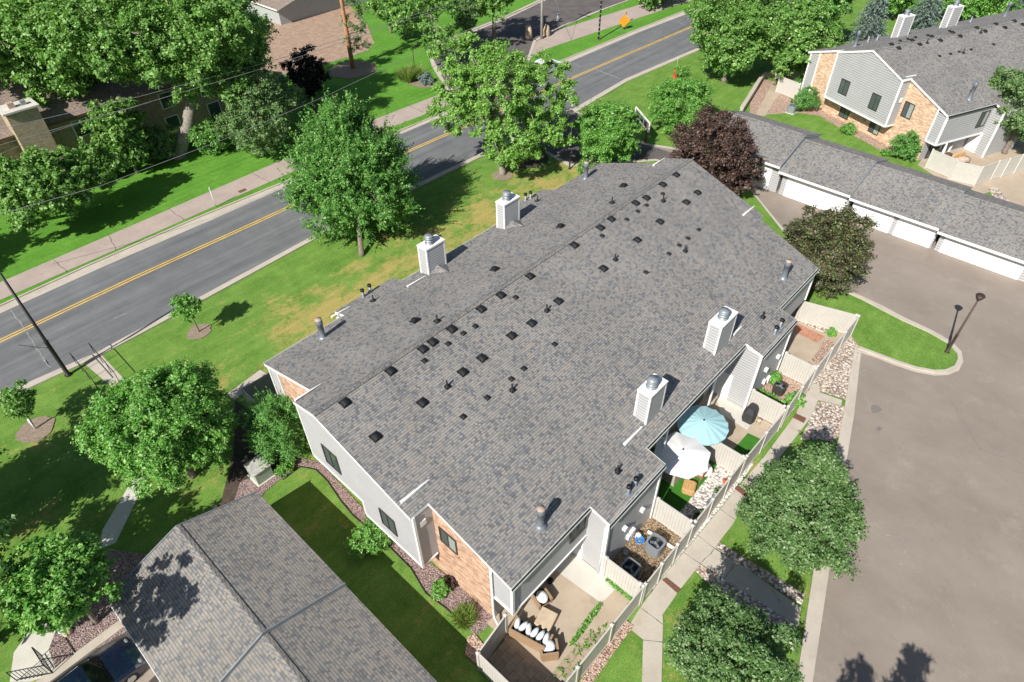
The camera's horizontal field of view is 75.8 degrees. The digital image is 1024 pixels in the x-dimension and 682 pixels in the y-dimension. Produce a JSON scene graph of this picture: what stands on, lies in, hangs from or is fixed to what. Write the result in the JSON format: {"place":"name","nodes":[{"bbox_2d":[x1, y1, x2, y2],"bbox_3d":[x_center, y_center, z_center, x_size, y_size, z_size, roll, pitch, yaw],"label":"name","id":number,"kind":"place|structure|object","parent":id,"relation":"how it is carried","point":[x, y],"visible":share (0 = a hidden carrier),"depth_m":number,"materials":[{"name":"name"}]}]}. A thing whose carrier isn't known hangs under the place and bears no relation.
{"place":"outdoors","nodes":[
{"label":"outdoors","id":0,"kind":"place"},
{"bbox_2d":[136,665,159,681],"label":"sunken drive","id":1,"kind":"structure","parent":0,"point":[147,675],"depth_m":30.25,"materials":[{"name":"concrete"}]},
{"bbox_2d":[36,620,130,681],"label":"retaining wall","id":2,"kind":"structure","parent":1,"relation":"on","point":[73,661],"depth_m":29.80,"materials":[{"name":"concrete"}]},
{"bbox_2d":[57,637,148,681],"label":"parked car","id":3,"kind":"object","parent":1,"relation":"on","point":[123,660],"visible":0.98,"depth_m":29.74,"materials":[{"name":"blue paint"}]},
{"bbox_2d":[0,0,691,299],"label":"foot path","id":4,"kind":"structure","parent":0,"point":[105,245],"depth_m":59.10,"materials":[{"name":"concrete"}]},
{"bbox_2d":[0,0,790,393],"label":"road","id":5,"kind":"structure","parent":0,"point":[98,324],"depth_m":52.27,"materials":[{"name":"asphalt"}]},
{"bbox_2d":[0,0,1022,681],"bbox_3d":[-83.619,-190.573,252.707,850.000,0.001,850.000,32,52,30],"label":"lawn","id":6,"kind":"structure","parent":0,"point":[52,480],"depth_m":46.62,"materials":[{"name":"plant"}]},
{"bbox_2d":[0,514,23,640],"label":"shade tree","id":7,"kind":"object","parent":6,"relation":"on","point":[5,529],"visible":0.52,"depth_m":27.64,"materials":[{"name":"green plant"}]},
{"bbox_2d":[10,620,54,681],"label":"side walk","id":8,"kind":"structure","parent":6,"relation":"on","point":[24,655],"depth_m":29.69,"materials":[{"name":"concrete"}]},
{"bbox_2d":[15,416,54,442],"bbox_3d":[-28.626,5.304,39.480,2.027,0.001,2.081,-5,43,-5],"label":"mulch ring","id":9,"kind":"object","parent":6,"relation":"on","point":[27,432],"visible":0.94,"depth_m":39.42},
{"bbox_2d":[0,379,36,428],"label":"young tree","id":10,"kind":"object","parent":9,"relation":"on","point":[12,396],"visible":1,"depth_m":37.69,"materials":[{"name":"green plant"}]},
{"bbox_2d":[0,273,71,376],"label":"lamp post","id":11,"kind":"object","parent":6,"relation":"on","point":[54,354],"visible":1,"depth_m":40.35,"materials":[{"name":"black metal"}]},
{"bbox_2d":[0,0,106,108],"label":"shade tree","id":12,"kind":"object","parent":6,"relation":"on","point":[19,27],"visible":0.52,"depth_m":57.12,"materials":[{"name":"green plant"}]},
{"bbox_2d":[0,136,132,234],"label":"shade tree","id":13,"kind":"object","parent":6,"relation":"on","point":[68,173],"visible":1,"depth_m":52.10,"materials":[{"name":"green plant"}]},
{"bbox_2d":[49,548,147,666],"bbox_3d":[-19.183,12.624,31.379,3.969,0.001,6.092,0,43,1],"label":"mauve bed","id":14,"kind":"object","parent":6,"relation":"on","point":[86,630],"visible":0.44,"depth_m":30.77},
{"bbox_2d":[0,527,124,637],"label":"maple tree","id":15,"kind":"object","parent":14,"relation":"on","point":[44,584],"visible":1,"depth_m":27.35,"materials":[{"name":"green plant"}]},
{"bbox_2d":[81,351,122,385],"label":"side walk","id":16,"kind":"structure","parent":6,"relation":"on","point":[97,366],"depth_m":43.23,"materials":[{"name":"concrete"}]},
{"bbox_2d":[79,96,152,173],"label":"bushy tree","id":17,"kind":"object","parent":6,"relation":"on","point":[112,130],"visible":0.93,"depth_m":58.88,"materials":[{"name":"green plant"}]},
{"bbox_2d":[0,36,234,176],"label":"apartment building","id":18,"kind":"structure","parent":6,"relation":"on","point":[16,108],"depth_m":60.91,"materials":[{"name":"beige brick"}]},
{"bbox_2d":[100,478,141,547],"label":"side walk","id":19,"kind":"structure","parent":6,"relation":"on","point":[113,526],"depth_m":34.91,"materials":[{"name":"concrete"}]},
{"bbox_2d":[70,353,239,499],"bbox_3d":[-18.025,4.677,34.433,7.404,7.781,7.680,32,52,30],"label":"ash tree","id":20,"kind":"object","parent":6,"relation":"on","point":[146,428],"visible":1,"depth_m":32.21,"materials":[{"name":"green plant"}]},
{"bbox_2d":[35,0,279,159],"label":"cottonwood tree","id":21,"kind":"object","parent":6,"relation":"on","point":[215,38],"visible":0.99,"depth_m":55.85,"materials":[{"name":"green plant"}]},
{"bbox_2d":[141,121,181,162],"bbox_3d":[-34.156,-19.342,63.572,4.582,3.808,3.995,-4,43,-3],"label":"shrub","id":22,"kind":"object","parent":6,"relation":"on","point":[164,148],"visible":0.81,"depth_m":63.15,"materials":[{"name":"green plant"}]},
{"bbox_2d":[187,324,210,338],"bbox_3d":[-21.782,-0.655,45.802,1.587,0.001,1.625,-15,45,-15],"label":"mulch ring","id":23,"kind":"object","parent":6,"relation":"on","point":[194,333],"visible":1,"depth_m":45.80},
{"bbox_2d":[169,293,205,331],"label":"young tree","id":24,"kind":"object","parent":23,"relation":"on","point":[187,308],"visible":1,"depth_m":43.63,"materials":[{"name":"green plant"}]},
{"bbox_2d":[185,114,233,154],"bbox_3d":[-29.618,-20.123,64.509,3.751,3.576,4.289,9,44,11],"label":"shrub","id":25,"kind":"object","parent":6,"relation":"on","point":[207,133],"visible":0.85,"depth_m":64.07,"materials":[{"name":"green plant"}]},
{"bbox_2d":[24,154,485,389],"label":"road kerb","id":26,"kind":"structure","parent":6,"relation":"on","point":[166,319],"depth_m":48.67,"materials":[{"name":"concrete"}]},
{"bbox_2d":[211,68,305,156],"bbox_3d":[-23.748,-22.113,63.265,7.036,8.170,11.068,18,46,20],"label":"crabapple tree","id":27,"kind":"object","parent":6,"relation":"on","point":[262,95],"visible":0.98,"depth_m":61.72,"materials":[{"name":"green plant"}]},
{"bbox_2d":[240,373,276,429],"bbox_3d":[-14.367,3.569,39.735,2.955,1.920,2.404,32,52,30],"label":"privacy fence","id":28,"kind":"object","parent":6,"relation":"on","point":[248,391],"visible":0.39,"depth_m":40.11,"materials":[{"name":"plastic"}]},
{"bbox_2d":[220,400,303,505],"bbox_3d":[-14.330,6.043,38.429,4.405,0.001,8.145,-8,43,-8],"label":"mulch bed","id":29,"kind":"object","parent":6,"relation":"on","point":[237,474],"visible":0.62,"depth_m":37.65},
{"bbox_2d":[236,386,310,468],"bbox_3d":[-12.711,4.602,36.184,4.298,5.202,4.835,-2,43,-1],"label":"evergreen tree","id":30,"kind":"object","parent":29,"relation":"on","point":[285,437],"visible":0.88,"depth_m":35.35,"materials":[{"name":"green plant"}]},
{"bbox_2d":[106,491,436,681],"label":"garage row","id":31,"kind":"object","parent":6,"relation":"on","point":[252,587],"visible":1,"depth_m":27.95,"materials":[{"name":"grey"}]},
{"bbox_2d":[229,6,373,85],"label":"mulch bank","id":32,"kind":"structure","parent":6,"relation":"on","point":[320,29],"depth_m":90.28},
{"bbox_2d":[278,44,332,97],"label":"purple tree","id":33,"kind":"object","parent":6,"relation":"on","point":[310,83],"visible":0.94,"depth_m":72.65,"materials":[{"name":"black plant"}]},
{"bbox_2d":[247,0,367,24],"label":"house","id":34,"kind":"structure","parent":6,"relation":"on","point":[281,12],"depth_m":95.35,"materials":[{"name":"white"}]},
{"bbox_2d":[0,11,682,306],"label":"road kerb","id":35,"kind":"structure","parent":6,"relation":"on","point":[94,262],"depth_m":56.27,"materials":[{"name":"concrete"}]},
{"bbox_2d":[271,85,424,256],"bbox_3d":[-12.363,-13.929,51.306,11.546,12.077,12.179,0,43,1],"label":"elm tree","id":36,"kind":"object","parent":6,"relation":"on","point":[351,160],"visible":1,"depth_m":49.12,"materials":[{"name":"green plant"}]},
{"bbox_2d":[0,11,701,395],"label":"gutter pan","id":37,"kind":"object","parent":6,"relation":"on","point":[134,249],"visible":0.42,"depth_m":54.37,"materials":[{"name":"concrete"}]},
{"bbox_2d":[329,61,376,78],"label":"mulch ring","id":38,"kind":"object","parent":6,"relation":"on","point":[362,68],"visible":1,"depth_m":81.39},
{"bbox_2d":[339,0,370,68],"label":"pine tree","id":39,"kind":"object","parent":38,"relation":"on","point":[345,18],"visible":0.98,"depth_m":78.66,"materials":[{"name":"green plant"}]},
{"bbox_2d":[235,457,492,634],"bbox_3d":[-7.374,9.798,34.217,16.447,0.001,4.134,20,47,21],"label":"gravel bed","id":40,"kind":"object","parent":6,"relation":"on","point":[428,574],"visible":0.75,"depth_m":32.97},
{"bbox_2d":[243,454,275,486],"bbox_3d":[-14.013,7.175,36.486,1.200,1.020,1.120,32,52,30],"label":"utility box","id":41,"kind":"object","parent":40,"relation":"on","point":[259,476],"visible":0.94,"depth_m":36.20,"materials":[{"name":"metal"}]},
{"bbox_2d":[343,516,391,562],"bbox_3d":[-7.035,9.735,33.264,2.300,1.498,3.260,32,52,30],"label":"shrub","id":42,"kind":"object","parent":40,"relation":"on","point":[366,537],"visible":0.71,"depth_m":32.81,"materials":[{"name":"green plant"}]},
{"bbox_2d":[447,600,479,631],"bbox_3d":[-2.134,12.812,30.420,1.797,0.660,1.757,32,52,30],"label":"daylily clump","id":43,"kind":"object","parent":40,"relation":"on","point":[463,615],"visible":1,"depth_m":30.40,"materials":[{"name":"green plant"}]},
{"bbox_2d":[382,0,465,55],"bbox_3d":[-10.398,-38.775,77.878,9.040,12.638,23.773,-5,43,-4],"label":"twin trunk tree","id":44,"kind":"object","parent":6,"relation":"on","point":[425,23],"visible":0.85,"depth_m":71.36,"materials":[{"name":"green plant"}]},
{"bbox_2d":[449,0,480,32],"bbox_3d":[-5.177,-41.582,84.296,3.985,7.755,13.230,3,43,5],"label":"birch tree","id":45,"kind":"object","parent":6,"relation":"on","point":[462,20],"visible":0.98,"depth_m":79.10,"materials":[{"name":"green plant"}]},
{"bbox_2d":[475,612,507,681],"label":"privacy fence","id":46,"kind":"object","parent":6,"relation":"on","point":[486,668],"visible":1,"depth_m":28.55,"materials":[{"name":"plastic"}]},
{"bbox_2d":[470,0,514,42],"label":"shade tree","id":47,"kind":"object","parent":6,"relation":"on","point":[484,6],"visible":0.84,"depth_m":81.85,"materials":[{"name":"green plant"}]},
{"bbox_2d":[492,171,512,179],"bbox_3d":[-0.914,-15.436,61.405,1.884,0.001,2.014,32,52,30],"label":"mulch ring","id":48,"kind":"object","parent":6,"relation":"on","point":[497,176],"visible":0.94,"depth_m":61.30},
{"bbox_2d":[425,30,580,175],"bbox_3d":[-0.395,-20.992,58.407,10.603,12.506,12.906,32,52,30],"label":"locust tree","id":49,"kind":"object","parent":48,"relation":"on","point":[483,68],"visible":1,"depth_m":56.56,"materials":[{"name":"green plant"}]},
{"bbox_2d":[435,0,624,105],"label":"side drive","id":50,"kind":"structure","parent":6,"relation":"on","point":[512,28],"depth_m":93.59,"materials":[{"name":"concrete"}]},
{"bbox_2d":[263,158,819,624],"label":"townhouse","id":51,"kind":"structure","parent":6,"relation":"on","point":[503,404],"depth_m":34.19,"materials":[{"name":"grey"}]},
{"bbox_2d":[465,621,633,681],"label":"gravel strip","id":52,"kind":"object","parent":6,"relation":"on","point":[474,643],"visible":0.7,"depth_m":29.56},
{"bbox_2d":[565,583,645,681],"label":"privacy fence","id":53,"kind":"object","parent":6,"relation":"on","point":[597,649],"visible":1,"depth_m":28.95,"materials":[{"name":"plastic"}]},
{"bbox_2d":[570,98,644,162],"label":"rounded tree","id":54,"kind":"object","parent":6,"relation":"on","point":[612,139],"visible":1,"depth_m":60.12,"materials":[{"name":"green plant"}]},
{"bbox_2d":[517,110,716,175],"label":"entrance drive","id":55,"kind":"structure","parent":6,"relation":"on","point":[646,151],"depth_m":64.86,"materials":[{"name":"concrete"}]},
{"bbox_2d":[602,555,642,597],"bbox_3d":[5.159,11.252,31.040,2.070,1.920,0.170,32,52,30],"label":"privacy fence","id":56,"kind":"object","parent":6,"relation":"on","point":[624,580],"visible":0.94,"depth_m":30.94,"materials":[{"name":"plastic"}]},
{"bbox_2d":[641,523,694,603],"bbox_3d":[7.477,10.671,31.624,0.170,1.920,4.220,32,52,30],"label":"privacy fence","id":57,"kind":"object","parent":6,"relation":"on","point":[666,564],"visible":1,"depth_m":31.50,"materials":[{"name":"plastic"}]},
{"bbox_2d":[652,496,693,536],"bbox_3d":[8.123,9.036,33.383,2.070,1.920,0.170,32,52,30],"label":"privacy fence","id":58,"kind":"object","parent":6,"relation":"on","point":[672,519],"visible":0.92,"depth_m":33.33,"materials":[{"name":"plastic"}]},
{"bbox_2d":[646,64,716,133],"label":"rounded tree","id":59,"kind":"object","parent":6,"relation":"on","point":[669,96],"visible":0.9,"depth_m":64.95,"materials":[{"name":"green plant"}]},
{"bbox_2d":[652,449,716,526],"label":"turf","id":60,"kind":"structure","parent":6,"relation":"on","point":[676,498],"depth_m":35.56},
{"bbox_2d":[661,471,680,486],"bbox_3d":[8.812,7.211,36.060,0.900,0.950,1.050,32,52,30],"label":"covered furniture","id":61,"kind":"object","parent":60,"relation":"on","point":[672,480],"visible":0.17,"depth_m":35.83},
{"bbox_2d":[654,431,710,478],"bbox_3d":[9.029,6.620,35.466,2.864,2.620,2.864,13,45,15],"label":"patio umbrella","id":62,"kind":"object","parent":61,"relation":"on","point":[682,456],"visible":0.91,"depth_m":34.57,"materials":[{"name":"white fabric"}]},
{"bbox_2d":[668,465,734,537],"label":"patio rocks","id":63,"kind":"object","parent":6,"relation":"on","point":[697,501],"visible":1,"depth_m":35.54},
{"bbox_2d":[672,421,744,472],"bbox_3d":[10.880,5.872,36.755,4.270,1.920,0.170,32,52,30],"label":"privacy fence","id":64,"kind":"object","parent":6,"relation":"on","point":[727,458],"visible":0.36,"depth_m":36.21,"materials":[{"name":"plastic"}]},
{"bbox_2d":[667,101,765,194],"bbox_3d":[16.795,-15.616,55.744,8.900,7.772,8.047,32,52,30],"label":"purple maple","id":65,"kind":"object","parent":6,"relation":"on","point":[727,162],"visible":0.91,"depth_m":53.83,"materials":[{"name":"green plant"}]},
{"bbox_2d":[690,456,746,540],"bbox_3d":[10.743,8.185,34.254,0.172,1.920,5.272,31,51,30],"label":"privacy fence","id":66,"kind":"object","parent":6,"relation":"on","point":[712,505],"visible":0.99,"depth_m":34.11,"materials":[{"name":"plastic"}]},
{"bbox_2d":[661,580,805,681],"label":"crab tree","id":67,"kind":"object","parent":6,"relation":"on","point":[740,634],"visible":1,"depth_m":25.22,"materials":[{"name":"green plant"}]},
{"bbox_2d":[683,0,787,82],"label":"maple tree","id":68,"kind":"object","parent":6,"relation":"on","point":[709,22],"visible":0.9,"depth_m":71.69,"materials":[{"name":"green plant"}]},
{"bbox_2d":[631,383,841,681],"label":"walkway","id":69,"kind":"structure","parent":6,"relation":"on","point":[662,595],"depth_m":32.16,"materials":[{"name":"concrete"}]},
{"bbox_2d":[695,565,796,630],"bbox_3d":[10.924,12.356,31.078,5.057,0.001,1.035,28,50,28],"label":"rock bed","id":70,"kind":"object","parent":6,"relation":"on","point":[708,576],"visible":0.67,"depth_m":31.36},
{"bbox_2d":[715,542,804,604],"bbox_3d":[12.147,11.267,32.240,4.559,0.001,0.658,31,51,30],"label":"rock bed","id":71,"kind":"object","parent":6,"relation":"on","point":[790,591],"visible":1,"depth_m":32.06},
{"bbox_2d":[740,408,786,476],"bbox_3d":[14.093,5.680,36.902,0.172,1.920,4.572,32,52,31],"label":"privacy fence","id":72,"kind":"object","parent":6,"relation":"on","point":[760,445],"visible":0.98,"depth_m":36.84,"materials":[{"name":"plastic"}]},
{"bbox_2d":[747,388,785,423],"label":"privacy fence","id":73,"kind":"object","parent":6,"relation":"on","point":[771,410],"visible":0.81,"depth_m":38.64,"materials":[{"name":"plastic"}]},
{"bbox_2d":[721,0,845,79],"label":"maple tree","id":74,"kind":"object","parent":6,"relation":"on","point":[802,23],"visible":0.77,"depth_m":71.14,"materials":[{"name":"green plant"}]},
{"bbox_2d":[562,110,1023,681],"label":"parking lot","id":75,"kind":"structure","parent":6,"relation":"on","point":[940,490],"depth_m":35.50,"materials":[{"name":"asphalt"}]},
{"bbox_2d":[515,108,860,681],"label":"lot gutter","id":76,"kind":"object","parent":75,"relation":"on","point":[816,621],"visible":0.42,"depth_m":32.12,"materials":[{"name":"concrete"}]},
{"bbox_2d":[778,351,815,384],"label":"privacy fence","id":77,"kind":"object","parent":6,"relation":"on","point":[792,367],"visible":0.78,"depth_m":41.04,"materials":[{"name":"plastic"}]},
{"bbox_2d":[734,441,870,581],"bbox_3d":[14.011,7.480,30.845,6.730,7.696,5.820,32,52,30],"label":"crab tree","id":78,"kind":"object","parent":6,"relation":"on","point":[790,489],"visible":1,"depth_m":29.90,"materials":[{"name":"green plant"}]},
{"bbox_2d":[801,401,843,441],"bbox_3d":[18.636,4.915,38.975,1.828,0.001,4.059,25,49,25],"label":"rock bed","id":79,"kind":"object","parent":6,"relation":"on","point":[825,421],"visible":1,"depth_m":39.04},
{"bbox_2d":[795,301,857,332],"bbox_3d":[21.268,-1.594,44.641,3.644,1.920,0.210,18,46,20],"label":"privacy fence","id":80,"kind":"object","parent":6,"relation":"on","point":[847,320],"visible":0.82,"depth_m":44.61,"materials":[{"name":"plastic"}]},
{"bbox_2d":[798,346,857,681],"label":"lot kerb","id":81,"kind":"structure","parent":6,"relation":"on","point":[809,609],"depth_m":31.71,"materials":[{"name":"concrete"}]},
{"bbox_2d":[750,80,914,159],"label":"rock bed","id":82,"kind":"object","parent":6,"relation":"on","point":[781,103],"visible":0.4,"depth_m":71.19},
{"bbox_2d":[790,85,821,110],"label":"juniper shrub","id":83,"kind":"object","parent":82,"relation":"on","point":[803,102],"visible":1,"depth_m":69.77,"materials":[{"name":"green plant"}]},
{"bbox_2d":[813,336,858,398],"bbox_3d":[21.184,1.261,42.889,2.251,0.001,6.716,21,47,22],"label":"rock bed","id":84,"kind":"object","parent":6,"relation":"on","point":[833,378],"visible":0.67,"depth_m":42.03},
{"bbox_2d":[705,111,1023,281],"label":"garage row","id":85,"kind":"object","parent":6,"relation":"on","point":[965,222],"visible":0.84,"depth_m":53.21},
{"bbox_2d":[783,177,847,212],"bbox_3d":[25.863,-12.467,56.189,5.200,2.055,0.055,32,52,30],"label":"garage door","id":86,"kind":"structure","parent":85,"relation":"in","point":[812,197],"depth_m":56.32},
{"bbox_2d":[851,202,894,232],"bbox_3d":[29.416,-10.230,53.810,3.250,1.905,0.055,32,52,30],"label":"garage door","id":87,"kind":"structure","parent":85,"relation":"in","point":[867,210],"depth_m":53.59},
{"bbox_2d":[892,218,935,247],"bbox_3d":[31.900,-8.686,52.127,2.800,1.855,0.055,32,52,30],"label":"garage door","id":88,"kind":"structure","parent":85,"relation":"in","point":[904,224],"depth_m":52.18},
{"bbox_2d":[938,237,1023,279],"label":"garage door","id":89,"kind":"structure","parent":85,"relation":"in","point":[948,242],"depth_m":49.76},
{"bbox_2d":[841,0,889,43],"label":"spruce tree","id":90,"kind":"object","parent":6,"relation":"on","point":[869,19],"visible":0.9,"depth_m":83.65,"materials":[{"name":"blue plant"}]},
{"bbox_2d":[809,284,956,369],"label":"island lawn","id":91,"kind":"structure","parent":6,"relation":"on","point":[877,330],"depth_m":44.50,"materials":[{"name":"plant"}]},
{"bbox_2d":[782,201,879,298],"bbox_3d":[22.399,-6.554,46.669,6.756,6.625,7.340,32,52,30],"label":"crab tree","id":92,"kind":"object","parent":91,"relation":"on","point":[843,244],"visible":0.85,"depth_m":45.00,"materials":[{"name":"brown plant"}]},
{"bbox_2d":[844,290,961,372],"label":"island kerb","id":93,"kind":"structure","parent":91,"relation":"on","point":[959,358],"depth_m":43.41,"materials":[{"name":"concrete"}]},
{"bbox_2d":[887,129,923,161],"bbox_3d":[37.075,-18.484,61.887,2.894,2.950,3.067,5,43,6],"label":"juniper shrub","id":94,"kind":"object","parent":6,"relation":"on","point":[904,150],"visible":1,"depth_m":61.66,"materials":[{"name":"green plant"}]},
{"bbox_2d":[800,0,1023,160],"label":"townhouse","id":95,"kind":"structure","parent":6,"relation":"on","point":[930,87],"depth_m":63.24,"materials":[{"name":"brick"}]},
{"bbox_2d":[910,0,945,30],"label":"spruce tree","id":96,"kind":"object","parent":6,"relation":"on","point":[929,12],"visible":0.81,"depth_m":86.62,"materials":[{"name":"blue plant"}]},
{"bbox_2d":[960,0,1023,18],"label":"shade tree","id":97,"kind":"object","parent":6,"relation":"on","point":[991,8],"visible":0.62,"depth_m":87.26,"materials":[{"name":"green plant"}]},
{"bbox_2d":[988,173,1023,205],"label":"walk","id":98,"kind":"structure","parent":6,"relation":"on","point":[1011,189],"depth_m":58.56,"materials":[{"name":"beige concrete"}]},
{"bbox_2d":[487,559,630,676],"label":"patio","id":99,"kind":"structure","parent":0,"point":[572,605],"depth_m":30.74,"materials":[{"name":"beige concrete"}]},
{"bbox_2d":[509,615,553,651],"bbox_3d":[0.850,13.278,29.754,1.910,0.800,0.826,20,47,21],"label":"sofa","id":100,"kind":"object","parent":99,"relation":"on","point":[526,633],"visible":0.99,"depth_m":29.57,"materials":[{"name":"wicker"}]},
{"bbox_2d":[487,632,604,681],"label":"patio pavers","id":101,"kind":"object","parent":99,"relation":"on","point":[508,660],"visible":0.83,"depth_m":29.13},
{"bbox_2d":[556,552,614,601],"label":"patio slab","id":102,"kind":"structure","parent":99,"relation":"on","point":[580,573],"depth_m":32.07,"materials":[{"name":"concrete"}]},
{"bbox_2d":[612,517,680,583],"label":"patio","id":103,"kind":"structure","parent":0,"point":[648,563],"depth_m":33.06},
{"bbox_2d":[668,390,771,473],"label":"patio","id":104,"kind":"structure","parent":0,"point":[736,434],"depth_m":38.74,"materials":[{"name":"beige concrete"}]},
{"bbox_2d":[677,405,728,445],"bbox_3d":[10.571,5.236,36.972,2.840,2.570,2.840,32,52,30],"label":"patio umbrella","id":105,"kind":"object","parent":104,"relation":"on","point":[705,425],"visible":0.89,"depth_m":36.10,"materials":[{"name":"teal fabric"}]},
{"bbox_2d":[715,394,749,429],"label":"patio slab","id":106,"kind":"structure","parent":104,"relation":"on","point":[731,411],"depth_m":39.77,"materials":[{"name":"concrete"}]},
{"bbox_2d":[778,310,848,384],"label":"patio","id":107,"kind":"structure","parent":0,"point":[799,346],"depth_m":43.92,"materials":[{"name":"beige concrete"}]},
{"bbox_2d":[918,140,1023,193],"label":"patio","id":108,"kind":"structure","parent":0,"point":[1017,149],"depth_m":62.27,"materials":[{"name":"beige concrete"}]},
{"bbox_2d":[924,148,957,177],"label":"privacy fence","id":109,"kind":"object","parent":108,"relation":"on","point":[940,163],"visible":1,"depth_m":60.21,"materials":[{"name":"plastic"}]},
{"bbox_2d":[948,154,1023,185],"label":"privacy fence","id":110,"kind":"object","parent":108,"relation":"on","point":[981,174],"visible":1,"depth_m":59.07,"materials":[{"name":"plastic"}]},
{"bbox_2d":[987,65,1023,153],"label":"tree","id":111,"kind":"object","parent":108,"relation":"on","point":[1013,85],"visible":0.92,"depth_m":60.27,"materials":[{"name":"green plant"}]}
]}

